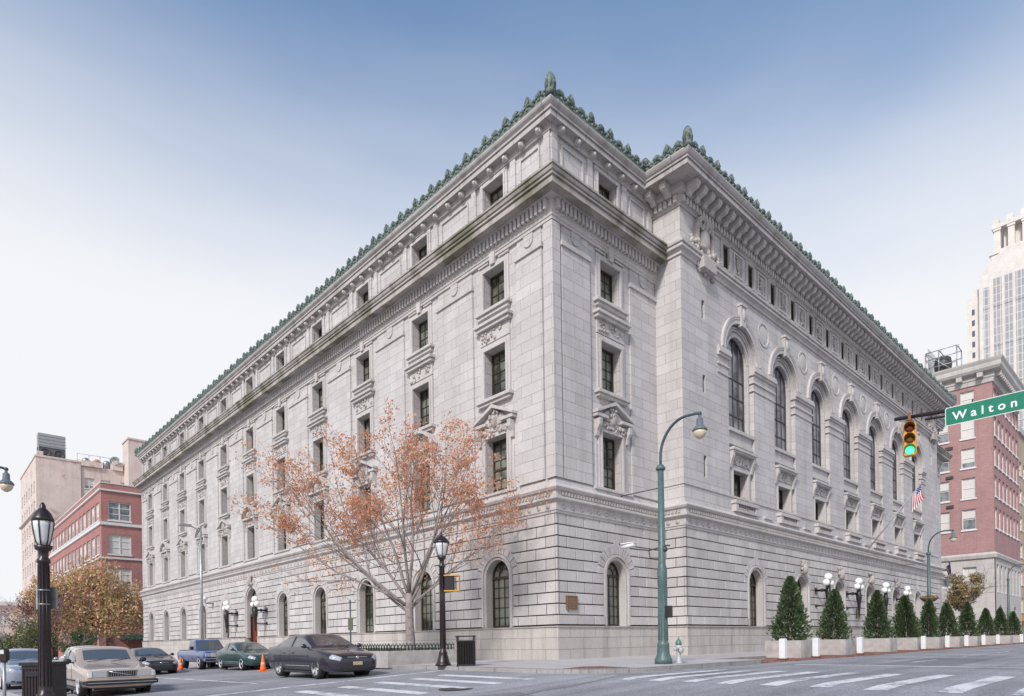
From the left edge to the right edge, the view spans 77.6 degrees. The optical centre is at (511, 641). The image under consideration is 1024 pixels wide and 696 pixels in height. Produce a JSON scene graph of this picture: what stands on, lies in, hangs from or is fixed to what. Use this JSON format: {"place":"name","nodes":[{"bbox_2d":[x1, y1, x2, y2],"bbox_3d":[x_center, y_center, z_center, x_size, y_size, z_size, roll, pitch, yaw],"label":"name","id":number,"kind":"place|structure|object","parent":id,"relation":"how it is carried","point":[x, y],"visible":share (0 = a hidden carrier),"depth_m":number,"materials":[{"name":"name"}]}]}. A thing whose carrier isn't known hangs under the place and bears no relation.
{"place":"outdoors","nodes":[
{"label":"outdoors","id":0,"kind":"place"},
{"bbox_2d":[0,466,14,491],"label":"arm lamp","id":1,"kind":"object","parent":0,"point":[7,484],"visible":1,"depth_m":21.77,"materials":[{"name":"metal"}]},
{"bbox_2d":[0,690,19,695],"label":"pavement","id":2,"kind":"structure","parent":0,"point":[7,693],"depth_m":19.89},
{"bbox_2d":[0,648,9,695],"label":"parking meter","id":3,"kind":"object","parent":2,"relation":"on","point":[4,655],"visible":1,"depth_m":12.44,"materials":[{"name":"metal"}]},
{"bbox_2d":[31,502,54,695],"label":"post lamp","id":4,"kind":"object","parent":2,"relation":"on","point":[42,522],"visible":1,"depth_m":11.70,"materials":[{"name":"black metal"}]},
{"bbox_2d":[36,587,56,608],"bbox_3d":[-8.684,-0.800,11.780,0.380,0.400,0.225,-1,0,0],"label":"sign plate","id":5,"kind":"object","parent":4,"relation":"attached to","point":[53,590],"visible":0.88,"depth_m":11.88,"materials":[{"name":"metal"}]},
{"bbox_2d":[18,661,68,695],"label":"corner bin","id":6,"kind":"object","parent":2,"relation":"on","point":[30,686],"visible":0.69,"depth_m":11.82,"materials":[{"name":"metal"}]},
{"bbox_2d":[0,644,1023,695],"bbox_3d":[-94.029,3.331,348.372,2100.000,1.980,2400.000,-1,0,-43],"label":"road","id":7,"kind":"structure","parent":0,"point":[1013,659],"depth_m":16.40,"materials":[{"name":"asphalt"}]},
{"bbox_2d":[0,601,51,648],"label":"pale low building","id":8,"kind":"structure","parent":7,"relation":"on","point":[3,607],"depth_m":115.25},
{"bbox_2d":[0,648,58,689],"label":"estate car","id":9,"kind":"object","parent":7,"relation":"on","point":[14,669],"visible":0.33,"depth_m":25.33,"materials":[{"name":"silver paint"}]},
{"bbox_2d":[0,616,62,648],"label":"green tree","id":10,"kind":"object","parent":7,"relation":"on","point":[8,641],"visible":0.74,"depth_m":59.97,"materials":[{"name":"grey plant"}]},
{"bbox_2d":[0,589,75,646],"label":"purple leaf tree","id":11,"kind":"object","parent":7,"relation":"on","point":[27,612],"visible":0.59,"depth_m":72.73,"materials":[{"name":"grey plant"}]},
{"bbox_2d":[52,627,97,654],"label":"green tree","id":12,"kind":"object","parent":7,"relation":"on","point":[76,640],"visible":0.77,"depth_m":70.41,"materials":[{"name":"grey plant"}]},
{"bbox_2d":[19,437,146,600],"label":"cream block","id":13,"kind":"structure","parent":7,"relation":"on","point":[59,487],"depth_m":145.63,"materials":[{"name":"paint"}]},
{"bbox_2d":[37,432,65,458],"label":"cooling unit","id":14,"kind":"object","parent":13,"relation":"on","point":[51,445],"visible":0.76,"depth_m":143.56,"materials":[{"name":"metal"}]},
{"bbox_2d":[63,646,157,695],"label":"boxy sedan","id":15,"kind":"object","parent":7,"relation":"on","point":[89,668],"visible":0.85,"depth_m":18.45,"materials":[{"name":"beige paint"}]},
{"bbox_2d":[130,647,177,672],"bbox_3d":[-18.724,1.022,32.814,2.140,1.409,4.800,-1,0,-43],"label":"sedan","id":16,"kind":"object","parent":7,"relation":"on","point":[158,660],"visible":0.6,"depth_m":31.73,"materials":[{"name":"black paint"}]},
{"bbox_2d":[151,680,258,690],"bbox_3d":[-10.217,1.430,20.768,2.700,0.171,4.200,-1,0,-43],"label":"road patch","id":17,"kind":"object","parent":7,"relation":"on","point":[189,686],"visible":0.97,"depth_m":20.53,"materials":[{"name":"asphalt"}]},
{"bbox_2d":[177,640,233,668],"bbox_3d":[-17.404,0.754,36.298,2.120,1.660,5.027,-1,0,-43],"label":"pickup truck","id":18,"kind":"object","parent":7,"relation":"on","point":[201,654],"visible":0.68,"depth_m":35.60,"materials":[{"name":"blue paint"}]},
{"bbox_2d":[216,642,270,669],"bbox_3d":[-13.205,0.721,31.827,2.100,1.409,4.750,-1,0,-43],"label":"sedan","id":19,"kind":"object","parent":7,"relation":"on","point":[244,655],"visible":0.76,"depth_m":31.04,"materials":[{"name":"green paint"}]},
{"bbox_2d":[269,633,376,678],"bbox_3d":[-6.560,0.485,21.870,2.200,1.512,5.019,-1,0,-43],"label":"sedan","id":20,"kind":"object","parent":7,"relation":"on","point":[318,656],"visible":1,"depth_m":20.81,"materials":[{"name":"grey paint"}]},
{"bbox_2d":[209,670,444,695],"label":"stop line","id":21,"kind":"object","parent":7,"relation":"on","point":[320,683],"visible":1,"depth_m":18.25,"materials":[{"name":"paint"}]},
{"bbox_2d":[338,686,429,694],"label":"crosswalk stripe","id":22,"kind":"object","parent":7,"relation":"on","point":[387,690],"visible":1,"depth_m":15.49,"materials":[{"name":"paint"}]},
{"bbox_2d":[375,682,470,688],"bbox_3d":[-2.431,1.132,16.491,0.380,0.017,3.900,-1,0,-43],"label":"crosswalk stripe","id":23,"kind":"object","parent":7,"relation":"on","point":[424,685],"visible":0.97,"depth_m":16.36,"materials":[{"name":"paint"}]},
{"bbox_2d":[178,650,856,673],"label":"kerb","id":24,"kind":"structure","parent":7,"relation":"on","point":[587,671],"depth_m":19.54,"materials":[{"name":"concrete"}]},
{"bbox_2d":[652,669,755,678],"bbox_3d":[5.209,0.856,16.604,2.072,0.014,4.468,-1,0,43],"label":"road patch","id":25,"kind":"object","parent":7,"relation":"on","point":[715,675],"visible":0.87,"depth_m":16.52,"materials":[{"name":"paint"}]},
{"bbox_2d":[650,670,757,680],"bbox_3d":[5.018,0.868,16.355,4.760,0.038,0.380,-1,0,-43],"label":"crosswalk stripe","id":26,"kind":"object","parent":7,"relation":"on","point":[664,678],"visible":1,"depth_m":15.91,"materials":[{"name":"paint"}]},
{"bbox_2d":[682,671,784,681],"bbox_3d":[5.651,0.857,15.784,4.780,0.035,0.380,-1,0,-43],"label":"crosswalk stripe","id":27,"kind":"object","parent":7,"relation":"on","point":[699,679],"visible":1,"depth_m":15.29,"materials":[{"name":"paint"}]},
{"bbox_2d":[715,672,818,683],"bbox_3d":[6.194,0.851,15.059,4.820,0.040,0.380,-1,0,-43],"label":"crosswalk stripe","id":28,"kind":"object","parent":7,"relation":"on","point":[745,679],"visible":1,"depth_m":14.54,"materials":[{"name":"paint"}]},
{"bbox_2d":[761,672,858,685],"bbox_3d":[6.895,0.840,14.415,4.840,0.038,0.380,-1,0,-43],"label":"crosswalk stripe","id":29,"kind":"object","parent":7,"relation":"on","point":[778,683],"visible":1,"depth_m":13.84,"materials":[{"name":"paint"}]},
{"bbox_2d":[809,674,902,686],"bbox_3d":[7.538,0.829,13.715,4.700,0.035,0.380,-1,0,-43],"label":"crosswalk stripe","id":30,"kind":"object","parent":7,"relation":"on","point":[831,684],"visible":1,"depth_m":13.25,"materials":[{"name":"paint"}]},
{"bbox_2d":[863,675,953,690],"bbox_3d":[8.208,0.821,12.973,4.900,0.040,0.380,-1,0,-43],"label":"crosswalk stripe","id":31,"kind":"object","parent":7,"relation":"on","point":[887,686],"visible":1,"depth_m":12.43,"materials":[{"name":"paint"}]},
{"bbox_2d":[894,409,944,420],"bbox_3d":[13.852,-2.732,15.306,0.585,7.447,8.204,-1,0,-43],"label":"signal mast","id":32,"kind":"object","parent":7,"relation":"on","point":[936,412],"visible":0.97,"depth_m":17.68,"materials":[{"name":"metal"}]},
{"bbox_2d":[903,412,916,457],"bbox_3d":[11.153,-5.823,17.869,0.327,1.221,0.411,-1,0,33],"label":"traffic light","id":33,"kind":"object","parent":32,"relation":"hanging from","point":[909,439],"visible":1,"depth_m":17.84,"materials":[{"name":"yellow"}]},
{"bbox_2d":[945,390,1023,425],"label":"street sign","id":34,"kind":"object","parent":32,"relation":"attached to","point":[990,407],"visible":1,"depth_m":16.61,"materials":[{"name":"green metal"}]},
{"bbox_2d":[876,658,989,665],"bbox_3d":[14.824,0.705,22.068,7.265,0.001,2.196,-1,0,-45],"label":"road patch","id":35,"kind":"object","parent":7,"relation":"on","point":[945,661],"visible":0.93,"depth_m":21.63,"materials":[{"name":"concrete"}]},
{"bbox_2d":[937,676,1013,692],"bbox_3d":[8.954,0.809,12.164,4.760,0.038,0.380,-1,0,-43],"label":"crosswalk stripe","id":36,"kind":"object","parent":7,"relation":"on","point":[963,687],"visible":1,"depth_m":11.56,"materials":[{"name":"paint"}]},
{"bbox_2d":[967,208,1023,429],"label":"skyscraper","id":37,"kind":"structure","parent":7,"relation":"on","point":[995,315],"depth_m":289.64,"materials":[{"name":"stone"}]},
{"bbox_2d":[0,0,1023,601],"label":"sky","id":38,"kind":"structure","parent":0,"point":[178,177],"materials":[{"name":"blue"}]},
{"bbox_2d":[178,647,856,668],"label":"pavement","id":39,"kind":"structure","parent":0,"point":[637,661],"depth_m":23.39,"materials":[{"name":"concrete"}]},
{"bbox_2d":[178,523,203,639],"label":"cobra lamp","id":40,"kind":"object","parent":39,"relation":"on","point":[201,592],"visible":0.94,"depth_m":42.65,"materials":[{"name":"metal"}]},
{"bbox_2d":[355,642,456,667],"bbox_3d":[-5.634,0.562,27.269,3.300,0.945,6.413,-1,0,-43],"label":"tree bed","id":41,"kind":"object","parent":39,"relation":"on","point":[387,658],"visible":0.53,"depth_m":24.54,"materials":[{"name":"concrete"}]},
{"bbox_2d":[227,396,554,650],"bbox_3d":[-4.613,-4.067,25.920,13.137,10.272,8.132,-1,0,1],"label":"autumn street tree","id":42,"kind":"object","parent":41,"relation":"on","point":[376,510],"visible":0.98,"depth_m":25.63,"materials":[{"name":"orange plant"}]},
{"bbox_2d":[434,533,450,665],"bbox_3d":[-2.376,-1.425,21.723,0.540,4.522,0.540,-1,0,-43],"label":"post lamp","id":43,"kind":"object","parent":39,"relation":"on","point":[441,543],"visible":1,"depth_m":21.63,"materials":[{"name":"black metal"}]},
{"bbox_2d":[444,575,459,591],"bbox_3d":[-2.084,-1.969,21.724,0.600,0.560,0.400,-1,0,0],"label":"pedestrian signal","id":44,"kind":"object","parent":43,"relation":"attached to","point":[450,583],"visible":1,"depth_m":21.56,"materials":[{"name":"black paint"}]},
{"bbox_2d":[455,635,475,665],"bbox_3d":[-1.534,0.320,21.336,0.662,1.007,0.662,-1,0,0],"label":"litter bin","id":45,"kind":"object","parent":39,"relation":"on","point":[466,653],"visible":1,"depth_m":21.04,"materials":[{"name":"metal"}]},
{"bbox_2d":[132,71,956,661],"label":"courthouse","id":46,"kind":"structure","parent":39,"relation":"on","point":[576,307],"depth_m":33.66,"materials":[{"name":"stone"}]},
{"bbox_2d":[250,596,267,631],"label":"globe lantern","id":47,"kind":"object","parent":46,"relation":"attached to","point":[255,604],"visible":1,"depth_m":48.24,"materials":[{"name":"black paint"}]},
{"bbox_2d":[320,589,325,633],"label":"arched window","id":48,"kind":"structure","parent":46,"relation":"in","point":[323,596],"depth_m":43.25,"materials":[{"name":"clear glass"}]},
{"bbox_2d":[365,582,373,632],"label":"arched window","id":49,"kind":"structure","parent":46,"relation":"in","point":[369,591],"depth_m":38.85,"materials":[{"name":"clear glass"}]},
{"bbox_2d":[419,319,427,348],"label":"window","id":50,"kind":"structure","parent":46,"relation":"in","point":[423,327],"depth_m":34.58,"materials":[{"name":"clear glass"}]},
{"bbox_2d":[420,388,428,426],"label":"window","id":51,"kind":"structure","parent":46,"relation":"in","point":[424,395],"depth_m":34.58,"materials":[{"name":"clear glass"}]},
{"bbox_2d":[421,573,432,630],"bbox_3d":[-4.381,-2.155,34.269,0.150,3.200,1.640,-1,0,-43],"label":"arched window","id":52,"kind":"structure","parent":46,"relation":"in","point":[427,601],"depth_m":34.52,"materials":[{"name":"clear glass"}]},
{"bbox_2d":[490,270,503,305],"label":"window","id":53,"kind":"structure","parent":46,"relation":"in","point":[496,282],"depth_m":30.19,"materials":[{"name":"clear glass"}]},
{"bbox_2d":[491,349,505,395],"bbox_3d":[-0.412,-12.495,29.965,0.130,2.340,1.520,-1,0,-43],"label":"window","id":54,"kind":"structure","parent":46,"relation":"in","point":[498,359],"depth_m":30.20,"materials":[{"name":"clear glass"}]},
{"bbox_2d":[493,438,506,492],"bbox_3d":[-0.346,-8.121,29.965,0.130,2.790,1.520,-1,0,-43],"label":"window","id":55,"kind":"structure","parent":46,"relation":"in","point":[499,447],"depth_m":30.13,"materials":[{"name":"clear glass"}]},
{"bbox_2d":[492,561,509,627],"bbox_3d":[-0.342,-2.215,29.968,0.150,3.200,1.640,-1,0,-43],"label":"arched window","id":56,"kind":"structure","parent":46,"relation":"in","point":[500,578],"depth_m":30.17,"materials":[{"name":"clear glass"}]},
{"bbox_2d":[600,269,611,302],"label":"window","id":57,"kind":"structure","parent":46,"relation":"in","point":[606,279],"depth_m":30.22,"materials":[{"name":"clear glass"}]},
{"bbox_2d":[602,349,613,392],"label":"window","id":58,"kind":"structure","parent":46,"relation":"in","point":[607,357],"depth_m":30.22,"materials":[{"name":"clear glass"}]},
{"bbox_2d":[603,437,614,489],"bbox_3d":[4.330,-8.191,29.960,1.520,2.790,0.130,-1,0,-43],"label":"window","id":59,"kind":"structure","parent":46,"relation":"in","point":[608,444],"depth_m":30.21,"materials":[{"name":"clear glass"}]},
{"bbox_2d":[607,562,618,625],"bbox_3d":[4.569,-2.239,30.018,1.440,3.100,0.150,-1,0,-43],"label":"arched window","id":60,"kind":"structure","parent":46,"relation":"in","point":[612,572],"depth_m":30.23,"materials":[{"name":"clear glass"}]},
{"bbox_2d":[727,339,744,431],"bbox_3d":[12.289,-14.161,35.487,2.440,5.290,0.130,-1,0,-43],"label":"courtroom window","id":61,"kind":"structure","parent":46,"relation":"in","point":[736,371],"depth_m":35.77,"materials":[{"name":"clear glass"}]},
{"bbox_2d":[750,573,756,625],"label":"arched window","id":62,"kind":"structure","parent":46,"relation":"in","point":[752,579],"depth_m":36.61,"materials":[{"name":"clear glass"}]},
{"bbox_2d":[773,367,786,450],"bbox_3d":[16.297,-14.221,39.252,2.440,5.290,0.130,-1,0,-43],"label":"courtroom window","id":63,"kind":"structure","parent":46,"relation":"in","point":[780,397],"depth_m":39.60,"materials":[{"name":"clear glass"}]},
{"bbox_2d":[810,391,820,465],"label":"courtroom window","id":64,"kind":"structure","parent":46,"relation":"in","point":[816,419],"depth_m":43.40,"materials":[{"name":"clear glass"}]},
{"bbox_2d":[815,573,833,607],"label":"globe lantern","id":65,"kind":"object","parent":46,"relation":"attached to","point":[828,582],"visible":0.93,"depth_m":40.86,"materials":[{"name":"glass"}]},
{"bbox_2d":[842,410,849,478],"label":"courtroom window","id":66,"kind":"structure","parent":46,"relation":"in","point":[846,443],"depth_m":47.17,"materials":[{"name":"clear glass"}]},
{"bbox_2d":[846,578,863,616],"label":"globe lantern","id":67,"kind":"object","parent":46,"relation":"attached to","point":[858,586],"visible":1,"depth_m":44.63,"materials":[{"name":"black paint"}]},
{"bbox_2d":[869,427,874,489],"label":"courtroom window","id":68,"kind":"structure","parent":46,"relation":"in","point":[872,445],"depth_m":51.10,"materials":[{"name":"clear glass"}]},
{"bbox_2d":[867,480,923,548],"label":"national flag","id":69,"kind":"object","parent":46,"relation":"attached to","point":[917,497],"visible":0.99,"depth_m":46.39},
{"bbox_2d":[621,411,707,663],"bbox_3d":[4.826,-3.150,20.454,0.560,7.754,3.255,-1,0,-43],"label":"arm lamp","id":70,"kind":"object","parent":39,"relation":"on","point":[665,611],"visible":1,"depth_m":20.35,"materials":[{"name":"metal"}]},
{"bbox_2d":[756,643,1023,662],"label":"brick strip","id":71,"kind":"object","parent":39,"relation":"on","point":[771,660],"visible":0.21,"depth_m":29.79,"materials":[{"name":"brick"}]},
{"bbox_2d":[765,640,811,657],"bbox_3d":[12.003,0.335,27.476,1.480,0.740,1.560,-1,0,-42],"label":"planter","id":72,"kind":"object","parent":71,"relation":"on","point":[799,648],"visible":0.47,"depth_m":26.80,"materials":[{"name":"concrete"}]},
{"bbox_2d":[766,575,813,640],"bbox_3d":[11.975,-1.327,27.449,1.861,3.044,1.672,-1,0,11],"label":"evergreen shrub","id":73,"kind":"object","parent":72,"relation":"on","point":[790,606],"visible":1,"depth_m":27.22,"materials":[{"name":"green plant"}]},
{"bbox_2d":[820,639,855,654],"bbox_3d":[15.553,0.282,30.810,1.480,0.740,1.560,-1,0,-44],"label":"planter","id":74,"kind":"object","parent":71,"relation":"on","point":[838,647],"visible":0.67,"depth_m":30.15,"materials":[{"name":"concrete"}]},
{"bbox_2d":[815,589,854,639],"bbox_3d":[15.585,-1.211,30.791,1.660,2.688,1.820,1,0,-28],"label":"evergreen shrub","id":75,"kind":"object","parent":74,"relation":"on","point":[834,606],"visible":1,"depth_m":30.58,"materials":[{"name":"green plant"}]},
{"bbox_2d":[863,638,897,651],"bbox_3d":[20.181,0.212,35.157,1.480,0.740,1.560,-1,0,-45],"label":"planter","id":76,"kind":"object","parent":71,"relation":"on","point":[879,644],"visible":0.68,"depth_m":34.53,"materials":[{"name":"concrete"}]},
{"bbox_2d":[861,589,894,638],"bbox_3d":[20.180,-1.391,35.167,1.786,2.919,1.605,-1,0,42],"label":"evergreen shrub","id":77,"kind":"object","parent":76,"relation":"on","point":[877,611],"visible":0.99,"depth_m":34.89,"materials":[{"name":"green plant"}]},
{"bbox_2d":[897,637,920,649],"bbox_3d":[23.971,0.155,38.717,1.480,0.740,1.560,-1,0,-43],"label":"planter","id":78,"kind":"object","parent":71,"relation":"on","point":[908,643],"visible":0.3,"depth_m":38.02,"materials":[{"name":"concrete"}]},
{"bbox_2d":[890,595,923,637],"bbox_3d":[23.934,-1.402,38.789,1.749,2.833,2.301,-2,-2,3],"label":"evergreen shrub","id":79,"kind":"object","parent":78,"relation":"on","point":[904,607],"visible":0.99,"depth_m":38.44,"materials":[{"name":"green plant"}]},
{"bbox_2d":[902,529,956,635],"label":"arm lamp","id":80,"kind":"object","parent":71,"relation":"on","point":[953,538],"visible":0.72,"depth_m":42.91,"materials":[{"name":"metal"}]},
{"bbox_2d":[926,637,944,648],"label":"planter","id":81,"kind":"object","parent":71,"relation":"on","point":[935,642],"visible":0.47,"depth_m":41.14,"materials":[{"name":"concrete"}]},
{"bbox_2d":[918,598,941,636],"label":"evergreen shrub","id":82,"kind":"object","parent":81,"relation":"on","point":[929,617],"visible":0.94,"depth_m":41.65,"materials":[{"name":"green plant"}]},
{"bbox_2d":[950,636,963,646],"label":"planter","id":83,"kind":"object","parent":71,"relation":"on","point":[956,641],"visible":0.43,"depth_m":44.61,"materials":[{"name":"concrete"}]},
{"bbox_2d":[938,602,961,636],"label":"evergreen shrub","id":84,"kind":"object","parent":83,"relation":"on","point":[947,619],"visible":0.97,"depth_m":45.17,"materials":[{"name":"green plant"}]},
{"bbox_2d":[958,636,981,645],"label":"planter","id":85,"kind":"object","parent":71,"relation":"on","point":[974,640],"visible":0.52,"depth_m":48.35,"materials":[{"name":"concrete"}]},
{"bbox_2d":[957,601,980,635],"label":"evergreen shrub","id":86,"kind":"object","parent":85,"relation":"on","point":[967,616],"visible":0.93,"depth_m":48.92,"materials":[{"name":"green plant"}]},
{"bbox_2d":[981,636,995,644],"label":"planter","id":87,"kind":"object","parent":71,"relation":"on","point":[990,640],"visible":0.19,"depth_m":53.08,"materials":[{"name":"concrete"}]},
{"bbox_2d":[977,608,999,635],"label":"evergreen shrub","id":88,"kind":"object","parent":87,"relation":"on","point":[986,623],"visible":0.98,"depth_m":53.64,"materials":[{"name":"green plant"}]},
{"bbox_2d":[1000,635,1012,643],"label":"planter","id":89,"kind":"object","parent":71,"relation":"on","point":[1006,639],"visible":0.43,"depth_m":57.26,"materials":[{"name":"concrete"}]},
{"bbox_2d":[993,607,1010,635],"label":"evergreen shrub","id":90,"kind":"object","parent":89,"relation":"on","point":[1000,620],"visible":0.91,"depth_m":57.80,"materials":[{"name":"green plant"}]},
{"bbox_2d":[1013,635,1023,642],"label":"planter","id":91,"kind":"object","parent":71,"relation":"on","point":[1016,638],"visible":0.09,"depth_m":61.33,"materials":[{"name":"concrete"}]},
{"bbox_2d":[1007,611,1023,634],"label":"evergreen shrub","id":92,"kind":"object","parent":91,"relation":"on","point":[1014,623],"visible":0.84,"depth_m":61.77,"materials":[{"name":"green plant"}]},
{"bbox_2d":[942,564,1000,635],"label":"autumn tree","id":93,"kind":"object","parent":39,"relation":"on","point":[957,598],"visible":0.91,"depth_m":69.80,"materials":[{"name":"brown plant"}]},
{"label":"cross street pavement","id":94,"kind":"structure","parent":0,"visible":0},
{"bbox_2d":[932,354,1023,635],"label":"brick hotel","id":95,"kind":"structure","parent":94,"relation":"on","point":[979,488],"depth_m":81.96,"materials":[{"name":"brick"}]},
{"bbox_2d":[910,344,961,372],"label":"rooftop plant","id":96,"kind":"object","parent":95,"relation":"on","point":[929,360],"visible":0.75,"depth_m":85.57,"materials":[{"name":"grey metal"}]},
{"bbox_2d":[940,482,950,503],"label":"window","id":97,"kind":"structure","parent":95,"relation":"in","point":[944,487],"depth_m":83.57,"materials":[{"name":"white glass"}]},
{"bbox_2d":[959,421,975,440],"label":"window","id":98,"kind":"structure","parent":95,"relation":"in","point":[967,428],"depth_m":81.66,"materials":[{"name":"white glass"}]},
{"bbox_2d":[960,447,975,470],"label":"window","id":99,"kind":"structure","parent":95,"relation":"in","point":[967,455],"depth_m":81.68,"materials":[{"name":"white glass"}]},
{"bbox_2d":[960,477,976,500],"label":"window","id":100,"kind":"structure","parent":95,"relation":"in","point":[968,485],"depth_m":81.68,"materials":[{"name":"white glass"}]},
{"bbox_2d":[961,509,976,531],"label":"window","id":101,"kind":"structure","parent":95,"relation":"in","point":[968,516],"depth_m":81.70,"materials":[{"name":"white glass"}]},
{"bbox_2d":[1018,426,1023,634],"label":"tan building","id":102,"kind":"structure","parent":94,"relation":"on","point":[1021,468],"depth_m":94.38,"materials":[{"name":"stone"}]},
{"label":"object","id":103,"kind":"structure","parent":0,"visible":0},
{"bbox_2d":[49,481,143,658],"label":"brick office building","id":104,"kind":"structure","parent":103,"relation":"on","point":[101,519],"depth_m":94.81,"materials":[{"name":"brick"}]},
{"bbox_2d":[107,501,131,522],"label":"window","id":105,"kind":"structure","parent":104,"relation":"in","point":[117,512],"depth_m":93.69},
{"bbox_2d":[108,534,132,556],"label":"window","id":106,"kind":"structure","parent":104,"relation":"in","point":[119,545],"depth_m":93.64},
{"bbox_2d":[109,568,131,588],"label":"window","id":107,"kind":"structure","parent":104,"relation":"in","point":[128,571],"depth_m":94.10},
{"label":"park pavement","id":108,"kind":"structure","parent":0,"visible":0},
{"bbox_2d":[7,553,143,645],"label":"autumn tree","id":109,"kind":"object","parent":108,"relation":"on","point":[112,612],"visible":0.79,"depth_m":78.90,"materials":[{"name":"brown plant"}]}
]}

